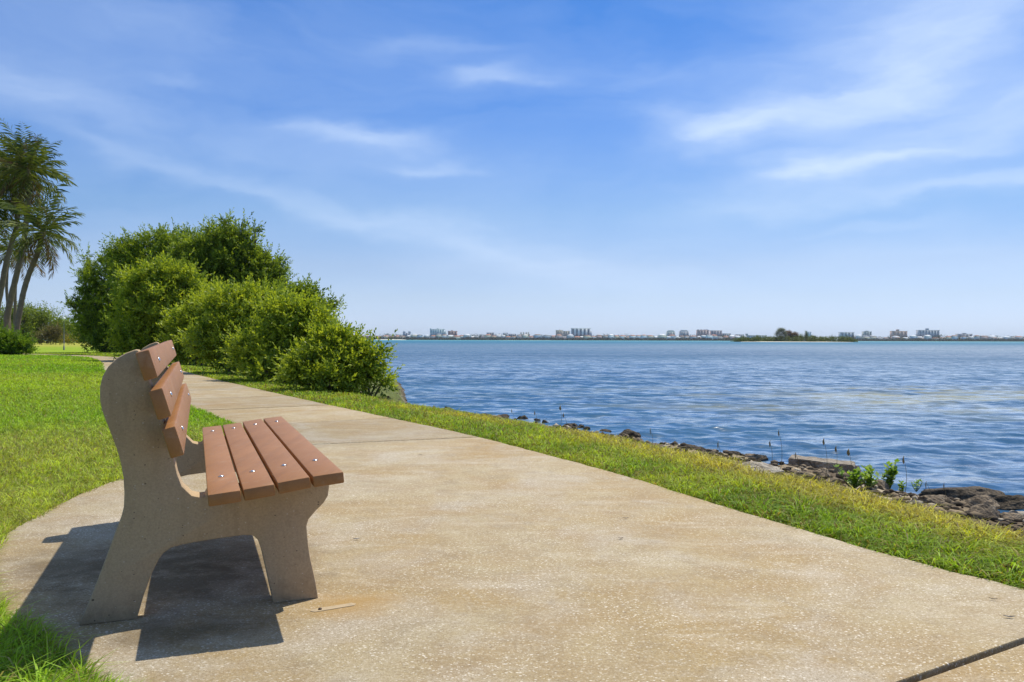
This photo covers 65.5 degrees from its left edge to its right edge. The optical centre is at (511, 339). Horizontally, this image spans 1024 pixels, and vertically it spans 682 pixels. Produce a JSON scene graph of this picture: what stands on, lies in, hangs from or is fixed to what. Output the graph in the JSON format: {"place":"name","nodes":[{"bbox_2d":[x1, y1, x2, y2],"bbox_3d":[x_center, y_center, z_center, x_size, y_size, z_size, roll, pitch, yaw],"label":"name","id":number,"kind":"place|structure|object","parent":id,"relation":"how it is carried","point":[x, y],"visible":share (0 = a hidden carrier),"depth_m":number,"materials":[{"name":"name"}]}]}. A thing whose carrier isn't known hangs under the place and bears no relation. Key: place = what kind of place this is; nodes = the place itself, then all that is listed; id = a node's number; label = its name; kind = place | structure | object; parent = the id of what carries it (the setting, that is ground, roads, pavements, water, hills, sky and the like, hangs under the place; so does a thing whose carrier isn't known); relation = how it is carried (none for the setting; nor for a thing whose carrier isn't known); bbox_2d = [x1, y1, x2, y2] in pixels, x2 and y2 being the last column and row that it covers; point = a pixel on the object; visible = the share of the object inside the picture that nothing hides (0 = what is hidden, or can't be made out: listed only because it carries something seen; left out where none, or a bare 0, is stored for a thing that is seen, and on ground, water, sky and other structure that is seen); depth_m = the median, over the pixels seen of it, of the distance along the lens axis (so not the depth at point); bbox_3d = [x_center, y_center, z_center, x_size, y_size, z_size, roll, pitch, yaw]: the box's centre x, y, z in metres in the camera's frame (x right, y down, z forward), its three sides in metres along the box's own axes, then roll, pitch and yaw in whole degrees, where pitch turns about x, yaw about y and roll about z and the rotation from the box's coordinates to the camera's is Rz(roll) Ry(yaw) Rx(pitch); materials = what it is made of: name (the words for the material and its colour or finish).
{"place":"outdoors","nodes":[
{"label":"outdoors","id":0,"kind":"place"},
{"bbox_2d":[0,354,1023,681],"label":"path","id":1,"kind":"structure","parent":0,"point":[468,558],"depth_m":2.68,"materials":[{"name":"concrete"}]},
{"bbox_2d":[79,340,343,624],"bbox_3d":[-1.179,0.419,3.096,0.730,0.835,1.835,0,0,-22],"label":"park bench","id":2,"kind":"object","parent":1,"relation":"on","point":[275,497],"visible":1,"depth_m":2.42,"materials":[{"name":"concrete"}]},
{"bbox_2d":[310,603,355,611],"bbox_3d":[-0.558,0.846,2.492,0.145,0.020,0.028,0,0,-29],"label":"twig","id":3,"kind":"object","parent":1,"relation":"on","point":[335,607],"visible":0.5,"depth_m":2.49,"materials":[{"name":"beige wood"}]},
{"bbox_2d":[0,341,1023,588],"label":"ground","id":4,"kind":"structure","parent":0,"point":[76,347],"depth_m":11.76,"materials":[{"name":"green plant"}]},
{"bbox_2d":[0,159,21,254],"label":"palm tree","id":5,"kind":"object","parent":4,"relation":"on","point":[4,214],"visible":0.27,"depth_m":46.13,"materials":[{"name":"green plant"}]},
{"bbox_2d":[0,321,40,354],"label":"bush","id":6,"kind":"object","parent":4,"relation":"on","point":[12,342],"visible":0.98,"depth_m":38.79,"materials":[{"name":"green plant"}]},
{"bbox_2d":[0,235,43,327],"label":"palm tree","id":7,"kind":"object","parent":4,"relation":"on","point":[15,306],"visible":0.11,"depth_m":51.97,"materials":[{"name":"green plant"}]},
{"bbox_2d":[0,220,45,328],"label":"palm tree","id":8,"kind":"object","parent":4,"relation":"on","point":[13,267],"visible":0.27,"depth_m":49.93,"materials":[{"name":"green plant"}]},
{"bbox_2d":[0,298,46,341],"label":"distant tree","id":9,"kind":"object","parent":4,"relation":"on","point":[27,316],"visible":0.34,"depth_m":164.68,"materials":[{"name":"green plant"}]},
{"bbox_2d":[0,132,54,308],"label":"palm tree","id":10,"kind":"object","parent":4,"relation":"on","point":[6,261],"visible":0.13,"depth_m":46.88,"materials":[{"name":"green plant"}]},
{"bbox_2d":[29,325,46,344],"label":"bush","id":11,"kind":"object","parent":4,"relation":"on","point":[34,335],"visible":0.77,"depth_m":124.83,"materials":[{"name":"green plant"}]},
{"bbox_2d":[0,118,77,331],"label":"palm tree","id":12,"kind":"object","parent":4,"relation":"on","point":[29,166],"visible":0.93,"depth_m":44.69,"materials":[{"name":"green plant"}]},
{"bbox_2d":[0,175,84,333],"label":"palm tree","id":13,"kind":"object","parent":4,"relation":"on","point":[40,239],"visible":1,"depth_m":42.81,"materials":[{"name":"green plant"}]},
{"bbox_2d":[21,300,70,342],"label":"distant tree","id":14,"kind":"object","parent":4,"relation":"on","point":[48,318],"visible":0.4,"depth_m":168.44,"materials":[{"name":"green plant"}]},
{"bbox_2d":[35,321,67,344],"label":"bush","id":15,"kind":"object","parent":4,"relation":"on","point":[52,334],"visible":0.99,"depth_m":124.61,"materials":[{"name":"green plant"}]},
{"bbox_2d":[52,311,78,342],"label":"distant tree","id":16,"kind":"object","parent":4,"relation":"on","point":[70,330],"visible":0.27,"depth_m":172.44,"materials":[{"name":"green plant"}]},
{"bbox_2d":[0,584,131,681],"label":"corner grass","id":17,"kind":"structure","parent":4,"relation":"on","point":[43,665],"depth_m":1.99,"materials":[{"name":"green plant"}]},
{"bbox_2d":[56,331,84,344],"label":"bush","id":18,"kind":"object","parent":4,"relation":"on","point":[67,340],"visible":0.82,"depth_m":124.90,"materials":[{"name":"green plant"}]},
{"bbox_2d":[57,241,124,351],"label":"buttonwood tree","id":19,"kind":"object","parent":4,"relation":"on","point":[88,307],"visible":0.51,"depth_m":54.22,"materials":[{"name":"green plant"}]},
{"bbox_2d":[0,354,245,681],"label":"lawn grass","id":20,"kind":"structure","parent":4,"relation":"on","point":[73,380],"depth_m":5.88,"materials":[{"name":"green plant"}]},
{"bbox_2d":[96,217,204,316],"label":"buttonwood tree","id":21,"kind":"object","parent":4,"relation":"on","point":[130,251],"visible":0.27,"depth_m":43.39,"materials":[{"name":"green plant"}]},
{"bbox_2d":[98,248,224,359],"bbox_3d":[-13.137,-1.165,31.042,5.460,4.885,3.590,0,0,0],"label":"buttonwood tree","id":22,"kind":"object","parent":4,"relation":"on","point":[136,326],"visible":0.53,"depth_m":30.49,"materials":[{"name":"green plant"}]},
{"bbox_2d":[151,277,233,365],"bbox_3d":[-10.537,-0.394,26.972,3.204,3.461,2.381,0,0,0],"label":"mangrove shrub","id":23,"kind":"object","parent":4,"relation":"on","point":[180,321],"visible":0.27,"depth_m":26.63,"materials":[{"name":"green plant"}]},
{"bbox_2d":[160,208,298,290],"bbox_3d":[-13.373,-2.523,36.873,6.844,7.278,4.432,0,0,0],"label":"buttonwood tree","id":24,"kind":"object","parent":4,"relation":"on","point":[235,250],"visible":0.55,"depth_m":36.44,"materials":[{"name":"green plant"}]},
{"bbox_2d":[167,271,295,375],"bbox_3d":[-7.009,-0.297,19.957,3.280,2.842,1.984,0,0,0],"label":"mangrove shrub","id":25,"kind":"object","parent":4,"relation":"on","point":[223,309],"visible":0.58,"depth_m":19.68,"materials":[{"name":"green plant"}]},
{"bbox_2d":[215,279,361,384],"bbox_3d":[-4.713,-0.016,16.502,2.598,2.521,2.530,0,0,-40],"label":"mangrove shrub","id":26,"kind":"object","parent":4,"relation":"on","point":[254,352],"visible":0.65,"depth_m":16.14,"materials":[{"name":"green plant"}]},
{"bbox_2d":[260,272,347,314],"bbox_3d":[-6.168,-0.416,22.505,2.858,3.016,2.115,0,0,-23],"label":"mangrove shrub","id":27,"kind":"object","parent":4,"relation":"on","point":[311,289],"visible":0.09,"depth_m":22.38,"materials":[{"name":"green plant"}]},
{"bbox_2d":[267,308,403,398],"bbox_3d":[-2.978,0.382,13.415,2.333,1.839,1.630,0,0,0],"label":"mangrove shrub","id":28,"kind":"object","parent":4,"relation":"on","point":[334,358],"visible":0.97,"depth_m":13.29,"materials":[{"name":"green plant"}]},
{"bbox_2d":[617,429,640,438],"bbox_3d":[1.402,1.168,9.633,0.322,0.175,0.216,0,0,-23],"label":"shore rock","id":29,"kind":"object","parent":4,"relation":"on","point":[630,432],"visible":0.36,"depth_m":9.57,"materials":[{"name":"grey stone"}]},
{"bbox_2d":[633,437,642,442],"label":"shore rock","id":30,"kind":"object","parent":4,"relation":"on","point":[638,438],"visible":0.25,"depth_m":8.03,"materials":[{"name":"stone"}]},
{"bbox_2d":[677,444,703,449],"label":"shore rock","id":31,"kind":"object","parent":4,"relation":"on","point":[689,446],"visible":0.33,"depth_m":7.37,"materials":[{"name":"grey stone"}]},
{"bbox_2d":[360,385,1023,538],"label":"shore rubble","id":32,"kind":"object","parent":4,"relation":"on","point":[955,503],"visible":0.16,"depth_m":5.67,"materials":[{"name":"grey stone"}]},
{"bbox_2d":[788,455,854,476],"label":"seawall slab","id":33,"kind":"structure","parent":32,"relation":"on","point":[815,462],"depth_m":7.24,"materials":[{"name":"concrete"}]},
{"bbox_2d":[872,479,888,489],"bbox_3d":[2.680,1.076,5.816,0.144,0.120,0.122,0,0,40],"label":"shore rock","id":34,"kind":"object","parent":32,"relation":"on","point":[882,484],"visible":0.41,"depth_m":5.78,"materials":[{"name":"grey stone"}]},
{"bbox_2d":[702,449,718,453],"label":"shore rock","id":35,"kind":"object","parent":4,"relation":"on","point":[715,451],"visible":0.33,"depth_m":7.20,"materials":[{"name":"grey stone"}]},
{"bbox_2d":[730,451,741,455],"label":"shore rock","id":36,"kind":"object","parent":4,"relation":"on","point":[736,453],"visible":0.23,"depth_m":7.52,"materials":[{"name":"grey stone"}]},
{"bbox_2d":[745,453,766,460],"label":"shore rock","id":37,"kind":"object","parent":4,"relation":"on","point":[756,456],"visible":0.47,"depth_m":9.31,"materials":[{"name":"grey stone"}]},
{"bbox_2d":[740,461,783,473],"bbox_3d":[1.821,0.958,5.840,0.343,0.120,0.294,0,0,0],"label":"shore rock","id":38,"kind":"object","parent":4,"relation":"on","point":[766,466],"visible":0.31,"depth_m":5.81,"materials":[{"name":"grey stone"}]},
{"bbox_2d":[757,456,767,460],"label":"shore rock","id":39,"kind":"object","parent":4,"relation":"on","point":[763,458],"visible":0.59,"depth_m":9.31,"materials":[{"name":"grey stone"}]},
{"bbox_2d":[794,471,813,479],"bbox_3d":[2.156,1.012,5.898,0.160,0.085,0.095,0,0,39],"label":"shore rock","id":40,"kind":"object","parent":4,"relation":"on","point":[802,473],"visible":0.4,"depth_m":5.87,"materials":[{"name":"grey stone"}]},
{"bbox_2d":[816,468,830,478],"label":"shore rock","id":41,"kind":"object","parent":4,"relation":"on","point":[822,472],"visible":0.38,"depth_m":5.99,"materials":[{"name":"grey stone"}]},
{"bbox_2d":[825,477,845,484],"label":"shore rock","id":42,"kind":"object","parent":4,"relation":"on","point":[834,479],"visible":0.52,"depth_m":5.82,"materials":[{"name":"grey stone"}]},
{"bbox_2d":[834,464,873,488],"bbox_3d":[2.396,0.962,5.576,0.286,0.183,0.122,0,0,0],"label":"leafy sprout","id":43,"kind":"object","parent":4,"relation":"on","point":[853,478],"visible":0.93,"depth_m":5.58,"materials":[{"name":"green plant"}]},
{"bbox_2d":[860,464,879,487],"bbox_3d":[2.579,0.985,5.768,0.169,0.178,0.189,0,0,0],"label":"leafy sprout","id":44,"kind":"object","parent":4,"relation":"on","point":[869,482],"visible":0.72,"depth_m":5.73,"materials":[{"name":"green plant"}]},
{"bbox_2d":[881,458,899,488],"bbox_3d":[2.801,0.991,5.891,0.125,0.234,0.171,0,0,34],"label":"leafy sprout","id":45,"kind":"object","parent":4,"relation":"on","point":[891,472],"visible":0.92,"depth_m":5.88,"materials":[{"name":"green plant"}]},
{"bbox_2d":[897,480,905,491],"bbox_3d":[2.853,1.077,5.838,0.063,0.101,0.059,0,0,-37],"label":"leafy sprout","id":46,"kind":"object","parent":4,"relation":"on","point":[901,486],"visible":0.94,"depth_m":5.83,"materials":[{"name":"green plant"}]},
{"bbox_2d":[902,456,906,497],"bbox_3d":[2.676,0.936,5.427,0.031,0.292,0.013,0,0,12],"label":"seed stalk","id":47,"kind":"object","parent":4,"relation":"on","point":[903,461],"visible":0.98,"depth_m":5.43,"materials":[{"name":"plant"}]},
{"bbox_2d":[908,500,922,504],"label":"shore rock","id":48,"kind":"object","parent":4,"relation":"on","point":[916,501],"visible":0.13,"depth_m":4.99,"materials":[{"name":"grey stone"}]},
{"bbox_2d":[916,495,952,503],"bbox_3d":[2.761,1.059,5.201,0.238,0.101,0.174,0,0,-26],"label":"shore rock","id":49,"kind":"object","parent":4,"relation":"on","point":[927,499],"visible":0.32,"depth_m":5.17,"materials":[{"name":"grey stone"}]},
{"bbox_2d":[918,486,1004,499],"bbox_3d":[4.004,1.387,7.081,0.780,0.170,0.360,0,0,0],"label":"shore rock","id":50,"kind":"object","parent":4,"relation":"on","point":[962,493],"visible":0.53,"depth_m":6.99,"materials":[{"name":"grey stone"}]},
{"bbox_2d":[962,495,999,510],"bbox_3d":[3.218,1.146,5.532,0.291,0.142,0.220,0,0,0],"label":"shore rock","id":51,"kind":"object","parent":4,"relation":"on","point":[987,500],"visible":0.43,"depth_m":5.48,"materials":[{"name":"grey stone"}]},
{"bbox_2d":[968,504,1000,517],"bbox_3d":[2.764,1.036,4.662,0.254,0.146,0.177,0,0,0],"label":"shore rock","id":52,"kind":"object","parent":4,"relation":"on","point":[985,509],"visible":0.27,"depth_m":4.64,"materials":[{"name":"grey stone"}]},
{"bbox_2d":[992,495,1023,509],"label":"shore rock","id":53,"kind":"object","parent":4,"relation":"on","point":[1010,502],"visible":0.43,"depth_m":6.63,"materials":[{"name":"grey stone"}]},
{"bbox_2d":[1000,512,1023,519],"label":"shore rock","id":54,"kind":"object","parent":4,"relation":"on","point":[1013,516],"visible":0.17,"depth_m":4.61,"materials":[{"name":"grey stone"}]},
{"bbox_2d":[1009,510,1023,514],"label":"shore rock","id":55,"kind":"object","parent":4,"relation":"on","point":[1017,512],"visible":0.3,"depth_m":6.00,"materials":[{"name":"grey stone"}]},
{"bbox_2d":[0,0,1023,338],"label":"sky","id":56,"kind":"structure","parent":0,"point":[824,168],"materials":[{"name":"blue"}]},
{"bbox_2d":[46,340,1023,512],"bbox_3d":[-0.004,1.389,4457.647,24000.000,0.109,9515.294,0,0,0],"label":"water","id":57,"kind":"structure","parent":0,"point":[937,414],"depth_m":20.63,"materials":[{"name":"blue liquid"}]},
{"bbox_2d":[624,340,1023,341],"bbox_3d":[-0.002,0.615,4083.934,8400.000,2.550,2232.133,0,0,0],"label":"shore","id":58,"kind":"structure","parent":0,"point":[691,340],"depth_m":2995.02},
{"bbox_2d":[403,331,410,335],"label":"tower block","id":59,"kind":"structure","parent":58,"relation":"on","point":[405,333],"depth_m":3020.00,"materials":[{"name":"grey concrete"}]},
{"bbox_2d":[430,328,446,335],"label":"tower block","id":60,"kind":"structure","parent":58,"relation":"on","point":[437,331],"depth_m":3020.00,"materials":[{"name":"blue glass"}]},
{"bbox_2d":[448,330,456,335],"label":"tower block","id":61,"kind":"structure","parent":58,"relation":"on","point":[452,332],"depth_m":3020.00,"materials":[{"name":"white concrete"}]},
{"bbox_2d":[556,330,562,335],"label":"apartment block","id":62,"kind":"structure","parent":58,"relation":"on","point":[559,332],"depth_m":3020.00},
{"bbox_2d":[563,331,569,335],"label":"apartment block","id":63,"kind":"structure","parent":58,"relation":"on","point":[565,333],"depth_m":3020.00,"materials":[{"name":"white concrete"}]},
{"bbox_2d":[571,328,591,336],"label":"tower block","id":64,"kind":"structure","parent":58,"relation":"on","point":[580,331],"depth_m":3019.96,"materials":[{"name":"white concrete"}]},
{"bbox_2d":[658,334,666,338],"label":"waterfront house","id":65,"kind":"structure","parent":58,"relation":"on","point":[664,336],"depth_m":2989.66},
{"bbox_2d":[666,330,674,335],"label":"tower block","id":66,"kind":"structure","parent":58,"relation":"on","point":[670,332],"depth_m":3020.00,"materials":[{"name":"white concrete"}]},
{"bbox_2d":[679,330,688,335],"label":"tower block","id":67,"kind":"structure","parent":58,"relation":"on","point":[684,332],"depth_m":3020.00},
{"bbox_2d":[366,333,1023,341],"bbox_3d":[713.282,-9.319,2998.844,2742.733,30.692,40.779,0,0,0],"label":"shoreline trees","id":68,"kind":"object","parent":58,"relation":"on","point":[722,339],"visible":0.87,"depth_m":2985.79,"materials":[{"name":"green plant"}]},
{"bbox_2d":[696,330,708,335],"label":"tower block","id":69,"kind":"structure","parent":58,"relation":"on","point":[701,332],"depth_m":3020.00,"materials":[{"name":"white concrete"}]},
{"bbox_2d":[709,330,721,336],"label":"tower block","id":70,"kind":"structure","parent":58,"relation":"on","point":[716,332],"depth_m":3019.75,"materials":[{"name":"white concrete"}]},
{"bbox_2d":[745,334,766,337],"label":"apartment block","id":71,"kind":"structure","parent":58,"relation":"on","point":[749,336],"depth_m":3020.00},
{"bbox_2d":[838,332,853,338],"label":"tower block","id":72,"kind":"structure","parent":58,"relation":"on","point":[849,334],"depth_m":3020.00,"materials":[{"name":"grey concrete"}]},
{"bbox_2d":[862,331,871,335],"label":"tower block","id":73,"kind":"structure","parent":58,"relation":"on","point":[867,333],"depth_m":3020.00,"materials":[{"name":"white concrete"}]},
{"bbox_2d":[890,329,906,338],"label":"tower block","id":74,"kind":"structure","parent":58,"relation":"on","point":[897,332],"depth_m":3020.00,"materials":[{"name":"grey concrete"}]},
{"bbox_2d":[923,335,931,340],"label":"waterfront house","id":75,"kind":"structure","parent":58,"relation":"on","point":[927,336],"depth_m":2991.40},
{"bbox_2d":[916,328,939,337],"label":"tower block","id":76,"kind":"structure","parent":58,"relation":"on","point":[926,331],"depth_m":3020.00,"materials":[{"name":"white concrete"}]},
{"bbox_2d":[955,333,971,336],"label":"tower block","id":77,"kind":"structure","parent":58,"relation":"on","point":[965,334],"depth_m":3020.00,"materials":[{"name":"beige concrete"}]},
{"bbox_2d":[911,479,922,491],"bbox_3d":[3.718,1.333,7.307,0.111,0.127,0.075,0,0,33],"label":"leafy sprout","id":78,"kind":"object","parent":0,"point":[916,487],"visible":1,"depth_m":7.31,"materials":[{"name":"green plant"}]},
{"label":"sandbar","id":79,"kind":"structure","parent":0,"visible":0},
{"bbox_2d":[774,327,786,337],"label":"island tree","id":80,"kind":"object","parent":79,"relation":"on","point":[779,331],"visible":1,"depth_m":805.05,"materials":[{"name":"green plant"}]},
{"bbox_2d":[785,330,791,337],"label":"island tree","id":81,"kind":"object","parent":79,"relation":"on","point":[789,332],"visible":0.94,"depth_m":809.13,"materials":[{"name":"green plant"}]},
{"bbox_2d":[731,334,857,341],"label":"mangrove thicket","id":82,"kind":"object","parent":79,"relation":"on","point":[795,338],"visible":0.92,"depth_m":802.73,"materials":[{"name":"green plant"}]}
]}

